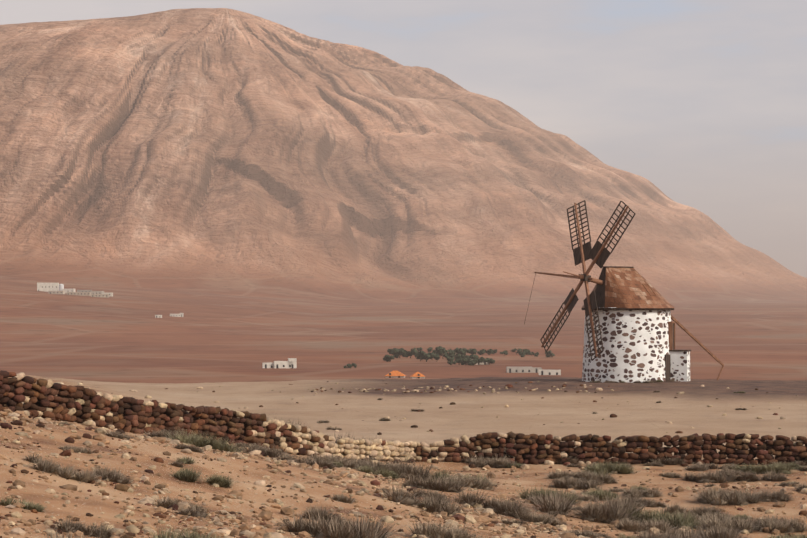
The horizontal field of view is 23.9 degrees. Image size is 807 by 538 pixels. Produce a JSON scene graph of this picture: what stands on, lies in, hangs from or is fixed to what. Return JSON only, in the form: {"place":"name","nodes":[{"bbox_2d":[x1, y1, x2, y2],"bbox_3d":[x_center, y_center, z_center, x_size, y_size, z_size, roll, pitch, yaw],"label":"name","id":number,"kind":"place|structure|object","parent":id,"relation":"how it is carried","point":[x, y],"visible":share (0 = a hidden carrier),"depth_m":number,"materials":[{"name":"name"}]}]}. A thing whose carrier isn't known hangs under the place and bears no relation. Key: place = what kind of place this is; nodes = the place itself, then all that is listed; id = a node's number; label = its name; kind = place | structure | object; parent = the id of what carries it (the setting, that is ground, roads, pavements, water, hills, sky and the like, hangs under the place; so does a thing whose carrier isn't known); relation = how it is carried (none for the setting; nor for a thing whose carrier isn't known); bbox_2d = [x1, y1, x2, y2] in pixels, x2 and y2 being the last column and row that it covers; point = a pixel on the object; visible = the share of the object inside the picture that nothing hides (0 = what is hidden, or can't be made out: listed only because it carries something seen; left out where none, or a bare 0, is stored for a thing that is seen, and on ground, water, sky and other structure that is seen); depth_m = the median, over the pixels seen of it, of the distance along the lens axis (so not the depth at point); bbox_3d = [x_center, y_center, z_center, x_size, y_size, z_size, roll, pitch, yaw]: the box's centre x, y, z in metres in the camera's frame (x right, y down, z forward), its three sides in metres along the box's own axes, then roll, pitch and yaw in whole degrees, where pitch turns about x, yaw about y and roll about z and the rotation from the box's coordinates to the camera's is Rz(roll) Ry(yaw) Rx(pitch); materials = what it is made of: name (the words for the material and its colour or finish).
{"place":"outdoors","nodes":[
{"label":"outdoors","id":0,"kind":"place"},
{"bbox_2d":[0,8,806,537],"bbox_3d":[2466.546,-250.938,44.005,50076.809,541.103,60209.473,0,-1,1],"label":"terrain","id":1,"kind":"structure","parent":0,"point":[246,194],"depth_m":2398.82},
{"bbox_2d":[37,283,58,291],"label":"building","id":2,"kind":"structure","parent":1,"relation":"on","point":[45,287],"depth_m":1651.93,"materials":[{"name":"grey paint"}]},
{"bbox_2d":[48,291,64,293],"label":"building","id":3,"kind":"structure","parent":1,"relation":"on","point":[56,292],"depth_m":1593.76,"materials":[{"name":"grey paint"}]},
{"bbox_2d":[59,284,63,290],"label":"building","id":4,"kind":"structure","parent":1,"relation":"on","point":[61,287],"depth_m":1644.74,"materials":[{"name":"grey paint"}]},
{"bbox_2d":[63,289,75,292],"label":"building","id":5,"kind":"structure","parent":1,"relation":"on","point":[69,290],"depth_m":1642.74,"materials":[{"name":"grey paint"}]},
{"bbox_2d":[67,292,90,295],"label":"building","id":6,"kind":"structure","parent":1,"relation":"on","point":[80,293],"depth_m":1603.17,"materials":[{"name":"grey paint"}]},
{"bbox_2d":[77,290,91,293],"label":"building","id":7,"kind":"structure","parent":1,"relation":"on","point":[84,291],"depth_m":1662.59,"materials":[{"name":"grey paint"}]},
{"bbox_2d":[92,291,103,293],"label":"building","id":8,"kind":"structure","parent":1,"relation":"on","point":[97,292],"depth_m":1652.26,"materials":[{"name":"grey"}]},
{"bbox_2d":[91,294,108,297],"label":"building","id":9,"kind":"structure","parent":1,"relation":"on","point":[101,295],"depth_m":1592.84,"materials":[{"name":"grey paint"}]},
{"bbox_2d":[170,313,183,316],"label":"house","id":10,"kind":"structure","parent":1,"relation":"on","point":[177,315],"depth_m":1331.33,"materials":[{"name":"grey"}]},
{"bbox_2d":[262,358,296,367],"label":"white house","id":11,"kind":"structure","parent":1,"relation":"on","point":[291,363],"depth_m":598.22,"materials":[{"name":"grey paint"}]},
{"bbox_2d":[385,371,405,377],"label":"orange house roof","id":12,"kind":"structure","parent":1,"relation":"on","point":[395,374],"depth_m":517.68,"materials":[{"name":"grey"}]},
{"bbox_2d":[0,379,806,537],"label":"dry bushes","id":13,"kind":"object","parent":1,"relation":"on","point":[561,502],"visible":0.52,"depth_m":45.12,"materials":[{"name":"plant"}]},
{"bbox_2d":[0,370,806,466],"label":"dry stone wall","id":14,"kind":"structure","parent":1,"relation":"on","point":[81,405],"depth_m":62.24,"materials":[{"name":"brown stone"}]},
{"bbox_2d":[0,381,806,537],"bbox_3d":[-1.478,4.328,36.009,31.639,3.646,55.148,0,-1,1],"label":"ground stones","id":15,"kind":"object","parent":1,"relation":"on","point":[266,513],"visible":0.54,"depth_m":35.13,"materials":[{"name":"brown stone"}]},
{"bbox_2d":[410,372,425,377],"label":"orange house roof","id":16,"kind":"structure","parent":1,"relation":"on","point":[417,375],"depth_m":512.79,"materials":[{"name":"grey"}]},
{"bbox_2d":[80,381,797,432],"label":"stones","id":17,"kind":"object","parent":1,"relation":"on","point":[564,385],"visible":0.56,"depth_m":115.22,"materials":[{"name":"brown stone"}]},
{"bbox_2d":[343,346,554,368],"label":"trees","id":18,"kind":"object","parent":1,"relation":"on","point":[439,351],"depth_m":706.31,"materials":[{"name":"green plant"}]},
{"bbox_2d":[472,359,488,364],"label":"pale shed","id":19,"kind":"structure","parent":1,"relation":"on","point":[484,363],"depth_m":637.56,"materials":[{"name":"grey"}]},
{"bbox_2d":[506,367,541,372],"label":"building","id":20,"kind":"structure","parent":1,"relation":"on","point":[522,369],"depth_m":557.07,"materials":[{"name":"grey paint"}]},
{"bbox_2d":[539,370,560,374],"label":"white shed","id":21,"kind":"structure","parent":1,"relation":"on","point":[549,372],"depth_m":537.15,"materials":[{"name":"grey paint"}]},
{"bbox_2d":[524,200,723,382],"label":"windmill","id":22,"kind":"object","parent":1,"relation":"on","point":[629,330],"visible":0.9,"depth_m":123.08,"materials":[{"name":"white stone"}]},
{"bbox_2d":[665,321,674,380],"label":"windmill doors","id":23,"kind":"structure","parent":22,"relation":"in","point":[671,325],"depth_m":123.80,"materials":[{"name":"brown wood"}]},
{"bbox_2d":[0,0,806,277],"label":"sky","id":24,"kind":"structure","parent":0,"point":[704,101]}
]}

